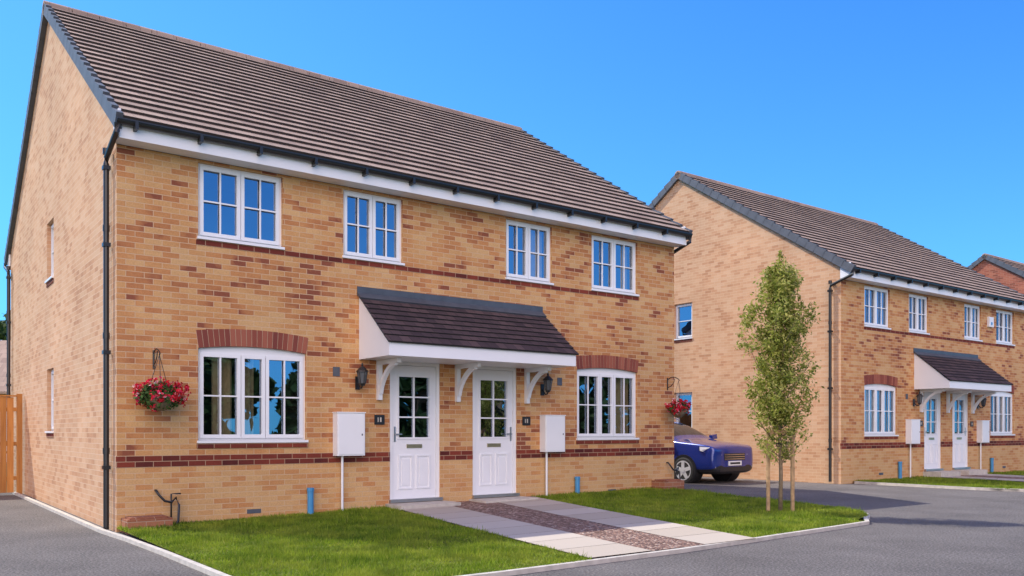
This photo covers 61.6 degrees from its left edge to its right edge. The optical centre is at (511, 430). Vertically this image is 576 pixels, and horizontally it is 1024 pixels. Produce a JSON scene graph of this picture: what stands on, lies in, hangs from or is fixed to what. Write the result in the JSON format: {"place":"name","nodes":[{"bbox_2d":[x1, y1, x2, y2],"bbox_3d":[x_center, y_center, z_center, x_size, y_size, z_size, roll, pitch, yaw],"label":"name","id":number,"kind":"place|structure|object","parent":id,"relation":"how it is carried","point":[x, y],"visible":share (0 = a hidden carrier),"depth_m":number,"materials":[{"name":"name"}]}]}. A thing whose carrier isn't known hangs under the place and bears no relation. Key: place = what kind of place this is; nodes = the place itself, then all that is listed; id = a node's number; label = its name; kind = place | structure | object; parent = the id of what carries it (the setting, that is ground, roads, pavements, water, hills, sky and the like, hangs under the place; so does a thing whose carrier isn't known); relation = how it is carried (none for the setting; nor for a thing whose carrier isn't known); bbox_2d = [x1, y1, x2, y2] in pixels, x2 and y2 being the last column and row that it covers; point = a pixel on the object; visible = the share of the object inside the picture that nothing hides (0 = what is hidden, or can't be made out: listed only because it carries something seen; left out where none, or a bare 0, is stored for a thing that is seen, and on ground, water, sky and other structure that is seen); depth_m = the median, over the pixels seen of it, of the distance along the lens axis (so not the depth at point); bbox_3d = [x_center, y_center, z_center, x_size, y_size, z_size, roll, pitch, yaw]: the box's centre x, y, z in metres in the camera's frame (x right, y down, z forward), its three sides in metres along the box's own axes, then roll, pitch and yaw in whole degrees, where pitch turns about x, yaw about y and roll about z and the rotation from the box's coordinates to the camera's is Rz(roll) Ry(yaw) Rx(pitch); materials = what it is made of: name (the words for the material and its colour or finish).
{"place":"outdoors","nodes":[
{"label":"outdoors","id":0,"kind":"place"},
{"bbox_2d":[0,340,10,396],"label":"garage","id":1,"kind":"structure","parent":0,"point":[3,366],"depth_m":37.14,"materials":[{"name":"brick"}]},
{"bbox_2d":[0,477,1023,575],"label":"asphalt road","id":2,"kind":"structure","parent":0,"point":[915,531],"depth_m":9.70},
{"bbox_2d":[0,394,21,493],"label":"timber fence","id":3,"kind":"object","parent":2,"relation":"on","point":[7,443],"visible":0.93,"depth_m":17.43,"materials":[{"name":"orange wood"}]},
{"bbox_2d":[12,492,869,575],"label":"kerb","id":4,"kind":"structure","parent":2,"relation":"on","point":[202,568],"depth_m":9.14,"materials":[{"name":"concrete"}]},
{"bbox_2d":[674,418,752,483],"bbox_3d":[4.158,0.476,22.878,2.160,1.701,4.293,0,0,-40],"label":"parked car","id":5,"kind":"object","parent":2,"relation":"on","point":[697,454],"visible":0.5,"depth_m":21.27,"materials":[{"name":"paint"}]},
{"bbox_2d":[854,481,1023,491],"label":"kerb","id":6,"kind":"structure","parent":2,"relation":"on","point":[944,487],"depth_m":19.47,"materials":[{"name":"concrete"}]},
{"bbox_2d":[0,0,1023,319],"label":"sky","id":7,"kind":"structure","parent":0,"point":[905,117],"materials":[{"name":"blue"}]},
{"bbox_2d":[117,470,1023,575],"bbox_3d":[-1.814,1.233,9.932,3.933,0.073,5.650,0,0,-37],"label":"lawn","id":8,"kind":"structure","parent":0,"point":[516,566],"depth_m":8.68,"materials":[{"name":"green plant"}]},
{"bbox_2d":[121,515,172,534],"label":"brick plinth","id":9,"kind":"structure","parent":8,"relation":"on","point":[142,521],"depth_m":10.94,"materials":[{"name":"red brick"}]},
{"bbox_2d":[154,489,180,523],"bbox_3d":[-4.527,1.018,11.281,0.329,0.508,0.145,0,0,-23],"label":"garden hose","id":10,"kind":"object","parent":8,"relation":"on","point":[170,502],"visible":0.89,"depth_m":11.32,"materials":[{"name":"black plastic"}]},
{"bbox_2d":[307,488,313,514],"bbox_3d":[-2.944,1.115,12.539,0.104,0.570,0.104,0,0,-37],"label":"blue standpipe","id":11,"kind":"object","parent":8,"relation":"on","point":[310,500],"visible":0.83,"depth_m":12.50,"materials":[{"name":"plastic"}]},
{"bbox_2d":[402,497,752,557],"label":"paving path","id":12,"kind":"structure","parent":0,"point":[572,542],"depth_m":10.92,"materials":[{"name":"grey concrete"}]},
{"bbox_2d":[404,496,755,557],"bbox_3d":[0.554,1.199,11.749,2.771,0.111,5.982,0,0,-29],"label":"gravel strip","id":13,"kind":"object","parent":12,"relation":"on","point":[639,539],"visible":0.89,"depth_m":10.93,"materials":[{"name":"gravel"}]},
{"bbox_2d":[548,488,869,536],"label":"lawn","id":14,"kind":"structure","parent":0,"point":[713,511],"depth_m":13.00,"materials":[{"name":"grass"}]},
{"bbox_2d":[575,476,579,493],"bbox_3d":[1.192,1.115,15.624,0.104,0.570,0.104,0,0,-37],"label":"blue standpipe","id":15,"kind":"object","parent":14,"relation":"on","point":[577,483],"visible":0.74,"depth_m":15.59,"materials":[{"name":"plastic"}]},
{"bbox_2d":[652,479,683,488],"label":"brick plinth","id":16,"kind":"structure","parent":14,"relation":"on","point":[667,483],"depth_m":16.74,"materials":[{"name":"red brick"}]},
{"bbox_2d":[734,250,823,511],"bbox_3d":[4.065,-0.715,13.074,1.177,4.090,1.424,0,0,42],"label":"young tree","id":17,"kind":"object","parent":14,"relation":"on","point":[780,285],"visible":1,"depth_m":12.96,"materials":[{"name":"green plant"}]},
{"bbox_2d":[869,479,1020,489],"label":"lawn","id":18,"kind":"structure","parent":0,"point":[944,483],"depth_m":20.84,"materials":[{"name":"plant"}]},
{"bbox_2d":[898,461,901,478],"bbox_3d":[10.186,1.085,22.519,0.104,0.570,0.104,0,0,-37],"label":"blue standpipe","id":19,"kind":"object","parent":18,"relation":"on","point":[900,469],"visible":0.83,"depth_m":22.49,"materials":[{"name":"plastic"}]},
{"bbox_2d":[949,474,1023,480],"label":"paving path","id":20,"kind":"structure","parent":0,"point":[993,478],"depth_m":22.71,"materials":[{"name":"grey concrete"}]},
{"bbox_2d":[946,475,1023,480],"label":"gravel strip","id":21,"kind":"object","parent":20,"relation":"on","point":[1009,477],"visible":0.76,"depth_m":22.78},
{"label":"ground","id":22,"kind":"structure","parent":0,"visible":0},
{"bbox_2d":[0,310,10,339],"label":"tree row","id":23,"kind":"object","parent":22,"relation":"on","point":[3,330],"visible":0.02,"depth_m":57.93,"materials":[{"name":"green plant"}]},
{"bbox_2d":[11,22,673,531],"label":"walls","id":24,"kind":"structure","parent":22,"relation":"on","point":[173,286],"depth_m":12.99,"materials":[{"name":"brick"}]},
{"bbox_2d":[132,348,190,411],"bbox_3d":[-4.506,-0.661,11.053,0.636,0.833,0.687,0,0,3],"label":"hanging basket","id":25,"kind":"object","parent":24,"relation":"attached to","point":[155,397],"visible":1,"depth_m":10.95,"materials":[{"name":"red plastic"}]},
{"bbox_2d":[45,163,638,513],"bbox_3d":[-2.407,-1.175,16.133,10.470,5.150,6.000,0,0,-37],"label":"window and door frames","id":26,"kind":"structure","parent":24,"relation":"attached to","point":[251,395],"depth_m":13.71,"materials":[{"name":"white plastic"}]},
{"bbox_2d":[3,108,692,529],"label":"eaves and gutters","id":27,"kind":"object","parent":24,"relation":"attached to","point":[191,144],"visible":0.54,"depth_m":12.46,"materials":[{"name":"white paint"}]},
{"bbox_2d":[4,0,692,264],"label":"roof","id":28,"kind":"structure","parent":24,"relation":"attached to","point":[139,73],"depth_m":15.10,"materials":[{"name":"tile"}]},
{"bbox_2d":[332,412,365,507],"bbox_3d":[-2.443,0.532,12.878,0.470,1.635,0.175,0,0,-37],"label":"meter box","id":29,"kind":"object","parent":24,"relation":"attached to","point":[348,433],"visible":0.88,"depth_m":12.80,"materials":[{"name":"white plastic"}]},
{"bbox_2d":[355,363,368,389],"bbox_3d":[-2.276,-0.830,12.947,0.190,0.400,0.265,0,0,-37],"label":"wall lantern","id":30,"kind":"object","parent":24,"relation":"attached to","point":[362,371],"depth_m":12.89,"materials":[{"name":"black plastic"}]},
{"bbox_2d":[116,239,673,467],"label":"brick courses and arches","id":31,"kind":"object","parent":24,"relation":"attached to","point":[246,338],"visible":0.99,"depth_m":12.51,"materials":[{"name":"red brick"}]},
{"bbox_2d":[357,286,578,403],"bbox_3d":[-0.618,-1.340,13.736,3.610,1.720,1.014,0,0,-37],"label":"door canopy","id":32,"kind":"object","parent":24,"relation":"attached to","point":[397,327],"visible":1,"depth_m":13.49,"materials":[{"name":"tile"}]},
{"bbox_2d":[540,373,552,395],"bbox_3d":[0.610,-0.830,15.100,0.190,0.400,0.265,0,0,-37],"label":"wall lantern","id":33,"kind":"object","parent":24,"relation":"attached to","point":[547,380],"depth_m":15.04,"materials":[{"name":"black plastic"}]},
{"bbox_2d":[539,415,565,495],"bbox_3d":[0.723,0.532,15.241,0.470,1.635,0.175,0,0,-37],"label":"meter box","id":34,"kind":"object","parent":24,"relation":"attached to","point":[552,433],"visible":0.89,"depth_m":15.16,"materials":[{"name":"white plastic"}]},
{"bbox_2d":[666,462,680,478],"bbox_3d":[3.247,0.868,17.081,0.329,0.508,0.145,0,0,-23],"label":"garden hose","id":35,"kind":"object","parent":24,"relation":"attached to","point":[676,469],"visible":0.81,"depth_m":17.12,"materials":[{"name":"black plastic"}]},
{"bbox_2d":[664,377,691,417],"bbox_3d":[3.267,-0.669,16.864,0.514,0.818,0.575,0,0,22],"label":"hanging basket","id":36,"kind":"object","parent":24,"relation":"attached to","point":[680,408],"visible":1,"depth_m":16.77,"materials":[{"name":"red plant"}]},
{"bbox_2d":[655,180,1023,483],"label":"walls","id":37,"kind":"structure","parent":22,"relation":"on","point":[725,257],"depth_m":23.35,"materials":[{"name":"brick"}]},
{"bbox_2d":[649,170,1023,301],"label":"roof","id":38,"kind":"structure","parent":37,"relation":"attached to","point":[840,240],"depth_m":25.14,"materials":[{"name":"tile"}]},
{"bbox_2d":[674,286,1014,478],"bbox_3d":[10.723,-1.205,26.113,10.470,5.150,6.000,0,0,-37],"label":"window and door frames","id":39,"kind":"structure","parent":37,"relation":"attached to","point":[879,409],"depth_m":23.94,"materials":[{"name":"white plastic"}]},
{"bbox_2d":[905,419,920,477],"bbox_3d":[10.687,0.502,22.858,0.470,1.635,0.175,0,0,-37],"label":"meter box","id":40,"kind":"object","parent":37,"relation":"attached to","point":[912,431],"visible":0.86,"depth_m":22.75,"materials":[{"name":"white plastic"}]},
{"bbox_2d":[913,391,922,405],"bbox_3d":[10.854,-0.860,22.927,0.190,0.400,0.265,0,0,-37],"label":"wall lantern","id":41,"kind":"object","parent":37,"relation":"attached to","point":[919,396],"depth_m":22.87,"materials":[{"name":"black plastic"}]},
{"bbox_2d":[827,262,1023,481],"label":"eaves and gutters","id":42,"kind":"object","parent":37,"relation":"attached to","point":[897,282],"visible":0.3,"depth_m":22.16,"materials":[{"name":"white paint"}]},
{"bbox_2d":[840,327,1023,448],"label":"brick courses and arches","id":43,"kind":"object","parent":37,"relation":"attached to","point":[881,379],"visible":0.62,"depth_m":22.52,"materials":[{"name":"red brick"}]},
{"bbox_2d":[913,348,1013,413],"bbox_3d":[12.512,-1.370,23.716,3.610,1.720,1.014,0,0,-37],"label":"door canopy","id":44,"kind":"object","parent":37,"relation":"attached to","point":[972,374],"visible":0.99,"depth_m":23.32,"materials":[{"name":"tile"}]},
{"bbox_2d":[977,395,986,408],"bbox_3d":[13.740,-0.860,25.080,0.190,0.400,0.265,0,0,-37],"label":"wall lantern","id":45,"kind":"object","parent":37,"relation":"attached to","point":[983,402],"depth_m":25.02,"materials":[{"name":"black plastic"}]},
{"bbox_2d":[976,420,989,468],"bbox_3d":[13.853,0.502,25.221,0.470,1.635,0.175,0,0,-37],"label":"meter box","id":46,"kind":"object","parent":37,"relation":"attached to","point":[982,431],"visible":0.86,"depth_m":25.11,"materials":[{"name":"white plastic"}]},
{"bbox_2d":[987,317,993,327],"bbox_3d":[14.277,-3.250,25.596,0.280,0.300,0.080,0,0,-37],"label":"alarm box","id":47,"kind":"object","parent":37,"relation":"attached to","point":[990,321],"visible":1,"depth_m":25.53,"materials":[{"name":"white paint"}]},
{"bbox_2d":[972,259,1023,293],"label":"walls","id":48,"kind":"structure","parent":22,"relation":"on","point":[1001,275],"depth_m":35.74,"materials":[{"name":"red brick"}]},
{"bbox_2d":[968,253,1023,276],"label":"roof","id":49,"kind":"structure","parent":48,"relation":"attached to","point":[1016,267],"depth_m":36.17,"materials":[{"name":"tile"}]},
{"label":"lawn","id":50,"kind":"structure","parent":0,"visible":0},
{"bbox_2d":[990,458,993,471],"bbox_3d":[14.322,1.085,25.604,0.104,0.570,0.104,0,0,-37],"label":"blue standpipe","id":51,"kind":"object","parent":50,"relation":"on","point":[991,464],"visible":0.83,"depth_m":25.57,"materials":[{"name":"plastic"}]}
]}

